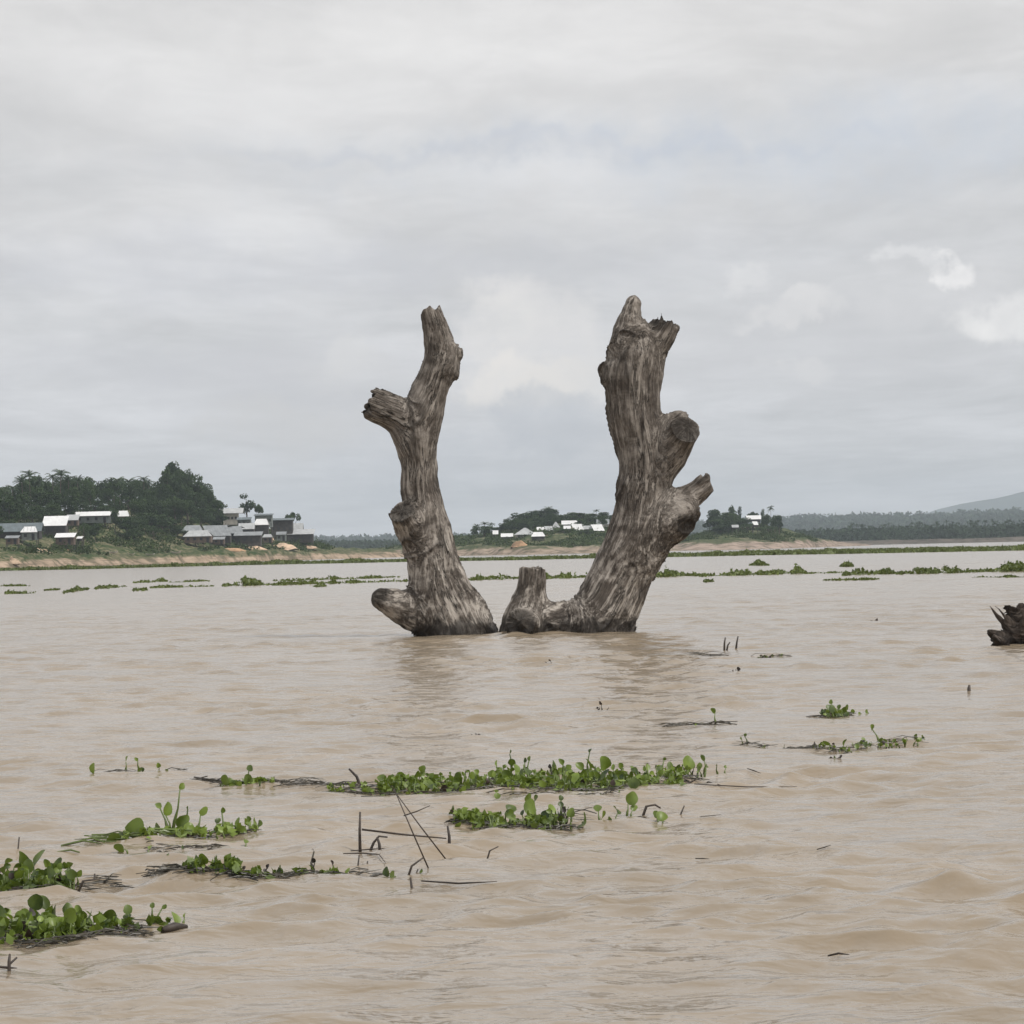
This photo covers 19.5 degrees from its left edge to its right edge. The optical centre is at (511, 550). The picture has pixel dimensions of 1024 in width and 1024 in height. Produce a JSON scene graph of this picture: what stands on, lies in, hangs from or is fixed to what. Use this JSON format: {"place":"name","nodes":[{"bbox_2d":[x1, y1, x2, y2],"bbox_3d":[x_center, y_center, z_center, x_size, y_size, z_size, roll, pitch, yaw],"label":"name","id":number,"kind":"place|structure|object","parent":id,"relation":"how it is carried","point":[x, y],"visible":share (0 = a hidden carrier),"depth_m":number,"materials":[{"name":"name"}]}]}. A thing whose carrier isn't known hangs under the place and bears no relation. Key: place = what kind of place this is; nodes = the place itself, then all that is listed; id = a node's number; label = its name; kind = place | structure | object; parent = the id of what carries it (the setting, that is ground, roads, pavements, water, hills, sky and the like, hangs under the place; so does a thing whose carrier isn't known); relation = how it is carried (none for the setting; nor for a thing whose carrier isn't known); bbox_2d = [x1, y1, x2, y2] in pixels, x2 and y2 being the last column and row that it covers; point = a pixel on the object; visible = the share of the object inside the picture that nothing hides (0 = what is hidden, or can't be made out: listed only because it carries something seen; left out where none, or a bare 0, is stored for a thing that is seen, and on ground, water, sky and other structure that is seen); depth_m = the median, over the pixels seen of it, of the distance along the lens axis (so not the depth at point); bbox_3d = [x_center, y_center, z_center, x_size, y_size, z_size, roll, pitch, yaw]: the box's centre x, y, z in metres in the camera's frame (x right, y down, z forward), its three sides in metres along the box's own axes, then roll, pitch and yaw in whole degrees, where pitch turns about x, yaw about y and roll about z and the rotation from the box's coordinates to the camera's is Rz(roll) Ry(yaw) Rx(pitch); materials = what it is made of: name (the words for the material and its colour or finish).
{"place":"outdoors","nodes":[
{"label":"outdoors","id":0,"kind":"place"},
{"bbox_2d":[0,503,403,567],"bbox_3d":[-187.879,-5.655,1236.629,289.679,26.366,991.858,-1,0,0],"label":"village hill","id":1,"kind":"structure","parent":0,"point":[189,553],"depth_m":1000.20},
{"bbox_2d":[0,493,21,521],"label":"broadleaf tree","id":2,"kind":"object","parent":1,"relation":"on","point":[7,504],"visible":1,"depth_m":966.14,"materials":[{"name":"green plant"}]},
{"bbox_2d":[5,535,19,548],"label":"hut","id":3,"kind":"object","parent":1,"relation":"on","point":[13,539],"visible":0.87,"depth_m":894.62,"materials":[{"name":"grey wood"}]},
{"bbox_2d":[11,498,27,522],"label":"broadleaf tree","id":4,"kind":"object","parent":1,"relation":"on","point":[21,507],"visible":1,"depth_m":968.01,"materials":[{"name":"green plant"}]},
{"bbox_2d":[0,522,44,538],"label":"village house","id":5,"kind":"structure","parent":1,"relation":"on","point":[11,529],"depth_m":921.96,"materials":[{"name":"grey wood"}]},
{"bbox_2d":[16,479,34,498],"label":"broadleaf tree","id":6,"kind":"object","parent":1,"relation":"on","point":[25,486],"visible":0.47,"depth_m":1038.35,"materials":[{"name":"green plant"}]},
{"bbox_2d":[20,526,38,545],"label":"village house","id":7,"kind":"structure","parent":1,"relation":"on","point":[29,533],"depth_m":920.48,"materials":[{"name":"white metal"}]},
{"bbox_2d":[23,505,44,522],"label":"broadleaf tree","id":8,"kind":"object","parent":1,"relation":"on","point":[34,512],"visible":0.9,"depth_m":987.39,"materials":[{"name":"green plant"}]},
{"bbox_2d":[42,502,63,515],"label":"broadleaf tree","id":9,"kind":"object","parent":1,"relation":"on","point":[53,509],"visible":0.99,"depth_m":995.72,"materials":[{"name":"green plant"}]},
{"bbox_2d":[42,516,68,535],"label":"village house","id":10,"kind":"structure","parent":1,"relation":"on","point":[54,524],"depth_m":956.33,"materials":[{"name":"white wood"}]},
{"bbox_2d":[51,469,71,493],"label":"palm tree","id":11,"kind":"object","parent":1,"relation":"on","point":[59,472],"visible":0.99,"depth_m":1053.43,"materials":[{"name":"green plant"}]},
{"bbox_2d":[56,476,67,507],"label":"broadleaf tree","id":12,"kind":"object","parent":1,"relation":"on","point":[64,486],"visible":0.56,"depth_m":1094.35,"materials":[{"name":"green plant"}]},
{"bbox_2d":[54,533,75,551],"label":"hut","id":13,"kind":"object","parent":1,"relation":"on","point":[66,538],"visible":0.88,"depth_m":934.14,"materials":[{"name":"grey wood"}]},
{"bbox_2d":[58,496,78,515],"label":"broadleaf tree","id":14,"kind":"object","parent":1,"relation":"on","point":[68,504],"visible":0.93,"depth_m":1006.57,"materials":[{"name":"green plant"}]},
{"bbox_2d":[67,514,79,532],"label":"village house","id":15,"kind":"structure","parent":1,"relation":"on","point":[73,520],"depth_m":985.58,"materials":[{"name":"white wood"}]},
{"bbox_2d":[67,480,87,492],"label":"broadleaf tree","id":16,"kind":"object","parent":1,"relation":"on","point":[80,486],"visible":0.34,"depth_m":1086.20,"materials":[{"name":"green plant"}]},
{"bbox_2d":[75,489,91,511],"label":"broadleaf tree","id":17,"kind":"object","parent":1,"relation":"on","point":[85,506],"visible":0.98,"depth_m":1018.59,"materials":[{"name":"green plant"}]},
{"bbox_2d":[76,523,91,544],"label":"broadleaf tree","id":18,"kind":"object","parent":1,"relation":"on","point":[85,525],"visible":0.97,"depth_m":967.72,"materials":[{"name":"green plant"}]},
{"bbox_2d":[82,487,96,511],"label":"broadleaf tree","id":19,"kind":"object","parent":1,"relation":"on","point":[91,496],"visible":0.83,"depth_m":1057.74,"materials":[{"name":"green plant"}]},
{"bbox_2d":[74,511,111,525],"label":"village house","id":20,"kind":"structure","parent":1,"relation":"on","point":[102,517],"depth_m":1012.06,"materials":[{"name":"white metal"}]},
{"bbox_2d":[89,523,102,541],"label":"broadleaf tree","id":21,"kind":"object","parent":1,"relation":"on","point":[95,529],"visible":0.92,"depth_m":979.88,"materials":[{"name":"green plant"}]},
{"bbox_2d":[98,488,113,505],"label":"broadleaf tree","id":22,"kind":"object","parent":1,"relation":"on","point":[106,494],"visible":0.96,"depth_m":1078.21,"materials":[{"name":"green plant"}]},
{"bbox_2d":[96,505,117,525],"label":"broadleaf tree","id":23,"kind":"object","parent":1,"relation":"on","point":[104,508],"visible":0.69,"depth_m":1023.25,"materials":[{"name":"green plant"}]},
{"bbox_2d":[101,478,123,506],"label":"broadleaf tree","id":24,"kind":"object","parent":1,"relation":"on","point":[111,486],"visible":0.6,"depth_m":1100.17,"materials":[{"name":"green plant"}]},
{"bbox_2d":[105,490,122,509],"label":"broadleaf tree","id":25,"kind":"object","parent":1,"relation":"on","point":[113,503],"visible":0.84,"depth_m":1050.49,"materials":[{"name":"green plant"}]},
{"bbox_2d":[115,517,134,534],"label":"broadleaf tree","id":26,"kind":"object","parent":1,"relation":"on","point":[122,524],"visible":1,"depth_m":1013.84,"materials":[{"name":"green plant"}]},
{"bbox_2d":[116,480,140,490],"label":"broadleaf tree","id":27,"kind":"object","parent":1,"relation":"on","point":[136,484],"visible":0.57,"depth_m":1118.01,"materials":[{"name":"green plant"}]},
{"bbox_2d":[120,487,137,509],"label":"broadleaf tree","id":28,"kind":"object","parent":1,"relation":"on","point":[129,493],"visible":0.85,"depth_m":1091.15,"materials":[{"name":"green plant"}]},
{"bbox_2d":[125,516,143,529],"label":"broadleaf tree","id":29,"kind":"object","parent":1,"relation":"on","point":[136,524],"visible":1,"depth_m":1016.27,"materials":[{"name":"green plant"}]},
{"bbox_2d":[128,498,147,513],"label":"broadleaf tree","id":30,"kind":"object","parent":1,"relation":"on","point":[136,506],"visible":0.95,"depth_m":1050.83,"materials":[{"name":"green plant"}]},
{"bbox_2d":[155,483,169,500],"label":"broadleaf tree","id":31,"kind":"object","parent":1,"relation":"on","point":[162,491],"visible":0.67,"depth_m":1100.87,"materials":[{"name":"green plant"}]},
{"bbox_2d":[158,466,174,497],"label":"broadleaf tree","id":32,"kind":"object","parent":1,"relation":"on","point":[166,476],"visible":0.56,"depth_m":1123.20,"materials":[{"name":"green plant"}]},
{"bbox_2d":[0,505,334,555],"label":"slope scrub","id":33,"kind":"object","parent":1,"relation":"on","point":[81,549],"visible":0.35,"depth_m":1003.95,"materials":[{"name":"green plant"}]},
{"bbox_2d":[165,461,183,483],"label":"broadleaf tree","id":34,"kind":"object","parent":1,"relation":"on","point":[173,468],"visible":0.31,"depth_m":1144.02,"materials":[{"name":"green plant"}]},
{"bbox_2d":[168,525,185,535],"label":"broadleaf tree","id":35,"kind":"object","parent":1,"relation":"on","point":[175,529],"visible":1,"depth_m":1057.82,"materials":[{"name":"green plant"}]},
{"bbox_2d":[172,500,189,524],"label":"broadleaf tree","id":36,"kind":"object","parent":1,"relation":"on","point":[184,506],"visible":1,"depth_m":1081.72,"materials":[{"name":"green plant"}]},
{"bbox_2d":[175,469,195,493],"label":"broadleaf tree","id":37,"kind":"object","parent":1,"relation":"on","point":[187,479],"visible":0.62,"depth_m":1132.34,"materials":[{"name":"green plant"}]},
{"bbox_2d":[181,498,193,524],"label":"broadleaf tree","id":38,"kind":"object","parent":1,"relation":"on","point":[190,501],"visible":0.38,"depth_m":1101.86,"materials":[{"name":"green plant"}]},
{"bbox_2d":[182,525,203,539],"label":"village house","id":39,"kind":"structure","parent":1,"relation":"on","point":[192,527],"depth_m":1059.49,"materials":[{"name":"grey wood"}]},
{"bbox_2d":[183,530,213,546],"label":"village house","id":40,"kind":"structure","parent":1,"relation":"on","point":[199,536],"depth_m":1049.16,"materials":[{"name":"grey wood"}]},
{"bbox_2d":[187,507,215,526],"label":"broadleaf tree","id":41,"kind":"object","parent":1,"relation":"on","point":[198,515],"visible":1,"depth_m":1101.79,"materials":[{"name":"green plant"}]},
{"bbox_2d":[195,477,208,508],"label":"broadleaf tree","id":42,"kind":"object","parent":1,"relation":"on","point":[200,489],"visible":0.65,"depth_m":1136.58,"materials":[{"name":"green plant"}]},
{"bbox_2d":[206,500,223,518],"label":"broadleaf tree","id":43,"kind":"object","parent":1,"relation":"on","point":[217,507],"visible":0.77,"depth_m":1129.00,"materials":[{"name":"green plant"}]},
{"bbox_2d":[203,525,231,544],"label":"village house","id":44,"kind":"structure","parent":1,"relation":"on","point":[219,530],"depth_m":1074.16,"materials":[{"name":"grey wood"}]},
{"bbox_2d":[208,515,228,524],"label":"broadleaf tree","id":45,"kind":"object","parent":1,"relation":"on","point":[217,521],"visible":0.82,"depth_m":1128.59,"materials":[{"name":"green plant"}]},
{"bbox_2d":[223,508,244,525],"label":"village house","id":46,"kind":"structure","parent":1,"relation":"on","point":[232,514],"depth_m":1143.31,"materials":[{"name":"metal"}]},
{"bbox_2d":[228,526,244,541],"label":"village house","id":47,"kind":"structure","parent":1,"relation":"on","point":[233,529],"depth_m":1091.99,"materials":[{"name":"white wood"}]},
{"bbox_2d":[237,493,255,516],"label":"broadleaf tree","id":48,"kind":"object","parent":1,"relation":"on","point":[245,506],"visible":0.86,"depth_m":1201.35,"materials":[{"name":"green plant"}]},
{"bbox_2d":[238,523,255,531],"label":"village house","id":49,"kind":"structure","parent":1,"relation":"on","point":[249,527],"depth_m":1118.04,"materials":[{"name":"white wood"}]},
{"bbox_2d":[233,531,262,546],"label":"village house","id":50,"kind":"structure","parent":1,"relation":"on","point":[251,538],"depth_m":1083.11,"materials":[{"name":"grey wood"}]},
{"bbox_2d":[255,519,269,539],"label":"village house","id":51,"kind":"structure","parent":1,"relation":"on","point":[262,525],"depth_m":1134.84,"materials":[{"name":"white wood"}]},
{"bbox_2d":[254,514,272,535],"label":"flat roofed block","id":52,"kind":"structure","parent":1,"relation":"on","point":[269,517],"depth_m":1158.85,"materials":[{"name":"metal"}]},
{"bbox_2d":[273,518,293,539],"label":"village house","id":53,"kind":"structure","parent":1,"relation":"on","point":[282,524],"depth_m":1170.96,"materials":[{"name":"grey wood"}]},
{"bbox_2d":[286,529,314,545],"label":"village house","id":54,"kind":"structure","parent":1,"relation":"on","point":[305,536],"depth_m":1171.31,"materials":[{"name":"grey wood"}]},
{"bbox_2d":[0,542,1023,1023],"bbox_3d":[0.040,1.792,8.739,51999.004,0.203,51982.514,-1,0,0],"label":"river water","id":55,"kind":"structure","parent":0,"point":[904,888],"depth_m":21.62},
{"bbox_2d":[0,850,133,891],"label":"water hyacinth","id":56,"kind":"object","parent":55,"relation":"on","point":[25,867],"visible":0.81,"depth_m":16.50,"materials":[{"name":"green plant"}]},
{"bbox_2d":[62,585,89,593],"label":"hyacinth raft","id":57,"kind":"object","parent":55,"relation":"on","point":[76,588],"visible":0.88,"depth_m":173.73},
{"bbox_2d":[0,894,187,948],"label":"water hyacinth","id":58,"kind":"object","parent":55,"relation":"on","point":[47,926],"visible":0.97,"depth_m":14.33,"materials":[{"name":"green plant"}]},
{"bbox_2d":[94,583,126,589],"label":"hyacinth raft","id":59,"kind":"object","parent":55,"relation":"on","point":[108,586],"visible":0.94,"depth_m":187.96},
{"bbox_2d":[89,756,187,773],"bbox_3d":[-3.107,1.813,24.892,0.610,0.180,0.660,-1,0,38],"label":"water hyacinth","id":60,"kind":"object","parent":55,"relation":"on","point":[92,768],"visible":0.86,"depth_m":24.96,"materials":[{"name":"green plant"}]},
{"bbox_2d":[57,783,262,854],"bbox_3d":[-2.242,1.717,18.940,1.214,0.376,1.973,-1,0,0],"label":"water hyacinth","id":61,"kind":"object","parent":55,"relation":"on","point":[135,827],"visible":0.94,"depth_m":19.22,"materials":[{"name":"green plant"}]},
{"bbox_2d":[149,584,213,587],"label":"hyacinth raft","id":62,"kind":"object","parent":55,"relation":"on","point":[170,586],"visible":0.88,"depth_m":182.30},
{"bbox_2d":[221,575,273,586],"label":"hyacinth raft","id":63,"kind":"object","parent":55,"relation":"on","point":[246,581],"visible":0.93,"depth_m":182.72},
{"bbox_2d":[192,765,336,787],"bbox_3d":[-2.033,1.792,23.567,1.660,0.191,0.601,-1,0,29],"label":"water hyacinth","id":64,"kind":"object","parent":55,"relation":"on","point":[224,780],"visible":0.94,"depth_m":23.41,"materials":[{"name":"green plant"}]},
{"bbox_2d":[136,850,422,880],"bbox_3d":[-1.334,1.784,16.774,1.702,0.179,0.573,-1,0,11],"label":"water hyacinth","id":65,"kind":"object","parent":55,"relation":"on","point":[232,865],"visible":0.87,"depth_m":16.72,"materials":[{"name":"green plant"}]},
{"bbox_2d":[273,574,399,580],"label":"hyacinth raft","id":66,"kind":"object","parent":55,"relation":"on","point":[337,577],"visible":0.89,"depth_m":215.28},
{"bbox_2d":[272,579,407,585],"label":"hyacinth raft","id":67,"kind":"object","parent":55,"relation":"on","point":[314,581],"visible":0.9,"depth_m":184.17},
{"bbox_2d":[358,812,361,851],"bbox_3d":[-0.922,1.765,18.123,0.022,0.354,0.052,-1,0,0],"label":"wooden stake","id":68,"kind":"object","parent":55,"relation":"in","point":[359,839],"visible":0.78,"depth_m":18.12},
{"bbox_2d":[362,828,445,838],"bbox_3d":[-0.654,1.717,18.099,0.512,0.076,0.012,-1,0,0],"label":"crossbar","id":69,"kind":"object","parent":68,"relation":"attached to","point":[370,830],"visible":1,"depth_m":18.09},
{"bbox_2d":[394,790,428,867],"bbox_3d":[-0.560,1.581,16.811,0.195,0.468,0.009,-1,0,0],"label":"thin rod","id":70,"kind":"object","parent":55,"relation":"on","point":[412,832],"visible":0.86,"depth_m":16.81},
{"bbox_2d":[397,795,445,858],"bbox_3d":[-0.530,1.620,17.492,0.284,0.390,0.008,-1,0,0],"label":"thin rod","id":71,"kind":"object","parent":55,"relation":"on","point":[423,829],"visible":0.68,"depth_m":17.49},
{"bbox_2d":[361,305,497,635],"bbox_3d":[-1.784,-1.295,65.076,2.942,8.096,1.735,-1,0,0],"label":"dead tree trunk","id":72,"kind":"object","parent":55,"relation":"in","point":[440,595],"visible":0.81,"depth_m":64.69,"materials":[{"name":"brown wood"}]},
{"bbox_2d":[421,880,496,883],"bbox_3d":[-0.300,1.792,16.146,0.494,0.023,0.052,-1,0,33],"label":"floating reed","id":73,"kind":"object","parent":55,"relation":"on","point":[455,882],"visible":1,"depth_m":16.12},
{"bbox_2d":[0,544,1023,570],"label":"floating plant belt","id":74,"kind":"object","parent":55,"relation":"on","point":[827,550],"visible":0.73,"depth_m":569.25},
{"bbox_2d":[319,749,726,798],"bbox_3d":[0.108,1.724,22.726,3.203,0.351,2.632,-1,0,0],"label":"water hyacinth","id":75,"kind":"object","parent":55,"relation":"on","point":[570,780],"visible":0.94,"depth_m":22.67,"materials":[{"name":"green plant"}]},
{"bbox_2d":[468,571,586,580],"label":"hyacinth raft","id":76,"kind":"object","parent":55,"relation":"on","point":[548,576],"visible":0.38,"depth_m":186.30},
{"bbox_2d":[444,791,667,830],"bbox_3d":[0.284,1.751,19.814,1.428,0.240,1.081,-1,0,-17],"label":"water hyacinth","id":77,"kind":"object","parent":55,"relation":"on","point":[547,819],"visible":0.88,"depth_m":19.70,"materials":[{"name":"green plant"}]},
{"bbox_2d":[499,295,713,633],"bbox_3d":[1.991,-1.405,64.150,4.695,8.147,1.876,-1,0,0],"label":"dead tree trunk","id":78,"kind":"object","parent":55,"relation":"in","point":[656,515],"visible":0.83,"depth_m":63.79,"materials":[{"name":"brown wood"}]},
{"bbox_2d":[656,565,699,576],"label":"hyacinth raft","id":79,"kind":"object","parent":55,"relation":"on","point":[669,573],"visible":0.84,"depth_m":179.76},
{"bbox_2d":[659,708,737,726],"bbox_3d":[1.877,1.696,30.154,0.885,0.192,0.458,-1,0,-13],"label":"water hyacinth","id":80,"kind":"object","parent":55,"relation":"on","point":[713,710],"visible":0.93,"depth_m":30.08,"materials":[{"name":"brown plant"}]},
{"bbox_2d":[699,563,806,576],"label":"hyacinth raft","id":81,"kind":"object","parent":55,"relation":"on","point":[795,570],"visible":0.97,"depth_m":179.31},
{"bbox_2d":[732,724,928,753],"bbox_3d":[2.845,1.691,26.515,1.766,0.207,1.308,-1,0,0],"label":"water hyacinth","id":82,"kind":"object","parent":55,"relation":"on","point":[863,741],"visible":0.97,"depth_m":26.40,"materials":[{"name":"green plant"}]},
{"bbox_2d":[806,699,868,717],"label":"water hyacinth","id":83,"kind":"object","parent":55,"relation":"on","point":[831,710],"visible":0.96,"depth_m":31.17,"materials":[{"name":"green plant"}]},
{"bbox_2d":[822,577,878,580],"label":"hyacinth raft","id":84,"kind":"object","parent":55,"relation":"on","point":[856,579],"visible":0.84,"depth_m":143.30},
{"bbox_2d":[841,567,895,575],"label":"hyacinth raft","id":85,"kind":"object","parent":55,"relation":"on","point":[862,571],"visible":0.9,"depth_m":167.38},
{"bbox_2d":[895,560,1023,574],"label":"hyacinth raft","id":86,"kind":"object","parent":55,"relation":"on","point":[1008,566],"visible":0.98,"depth_m":165.88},
{"bbox_2d":[987,603,1023,645],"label":"driftwood root","id":87,"kind":"object","parent":55,"relation":"on","point":[1012,626],"visible":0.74,"depth_m":50.45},
{"bbox_2d":[0,0,1023,537],"label":"sky","id":88,"kind":"structure","parent":0,"point":[226,226],"materials":[{"name":"grey"}]},
{"bbox_2d":[369,519,681,555],"bbox_3d":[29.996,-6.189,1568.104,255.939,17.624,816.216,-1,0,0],"label":"island hill","id":89,"kind":"structure","parent":0,"point":[478,549],"depth_m":1241.35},
{"bbox_2d":[401,517,607,547],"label":"island scrub","id":90,"kind":"object","parent":89,"relation":"on","point":[498,540],"visible":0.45,"depth_m":1268.19,"materials":[{"name":"green plant"}]},
{"bbox_2d":[514,528,532,538],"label":"island house","id":91,"kind":"structure","parent":89,"relation":"on","point":[523,531],"depth_m":1279.26,"materials":[{"name":"metal"}]},
{"bbox_2d":[531,508,558,517],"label":"broadleaf tree","id":92,"kind":"object","parent":89,"relation":"on","point":[545,513],"visible":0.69,"depth_m":1359.95,"materials":[{"name":"green plant"}]},
{"bbox_2d":[673,527,871,550],"bbox_3d":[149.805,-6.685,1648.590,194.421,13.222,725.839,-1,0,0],"label":"islet hill","id":93,"kind":"structure","parent":0,"point":[729,542],"depth_m":1337.66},
{"bbox_2d":[707,525,731,533],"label":"broadleaf tree","id":94,"kind":"object","parent":93,"relation":"on","point":[720,528],"visible":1,"depth_m":1369.18,"materials":[{"name":"green plant"}]},
{"bbox_2d":[681,523,817,542],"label":"islet scrub","id":95,"kind":"object","parent":93,"relation":"on","point":[744,530],"visible":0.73,"depth_m":1372.14,"materials":[{"name":"green plant"}]},
{"bbox_2d":[839,537,1023,544],"bbox_3d":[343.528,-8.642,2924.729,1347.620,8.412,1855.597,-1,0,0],"label":"bank","id":96,"kind":"structure","parent":0,"point":[933,541],"depth_m":2079.05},
{"bbox_2d":[316,522,1023,548],"bbox_3d":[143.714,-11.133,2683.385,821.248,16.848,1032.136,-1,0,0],"label":"bank forest","id":97,"kind":"object","parent":96,"relation":"on","point":[883,533],"visible":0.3,"depth_m":2249.65,"materials":[{"name":"green plant"}]},
{"bbox_2d":[847,518,1023,540],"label":"distant palms","id":98,"kind":"object","parent":96,"relation":"on","point":[972,523],"visible":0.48,"depth_m":2254.48,"materials":[{"name":"green plant"}]},
{"bbox_2d":[926,492,1023,513],"bbox_3d":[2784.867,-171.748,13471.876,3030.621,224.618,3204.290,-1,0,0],"label":"mountain","id":99,"kind":"structure","parent":0,"point":[1008,502],"depth_m":13108.78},
{"bbox_3d":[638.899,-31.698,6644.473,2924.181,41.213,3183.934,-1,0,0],"label":"forest ridge","id":100,"kind":"structure","parent":0,"visible":0},
{"bbox_2d":[314,506,1023,541],"bbox_3d":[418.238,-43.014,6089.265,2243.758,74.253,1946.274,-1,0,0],"label":"ridge forest","id":101,"kind":"object","parent":100,"relation":"on","point":[808,522],"visible":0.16,"depth_m":5582.17,"materials":[{"name":"green plant"}]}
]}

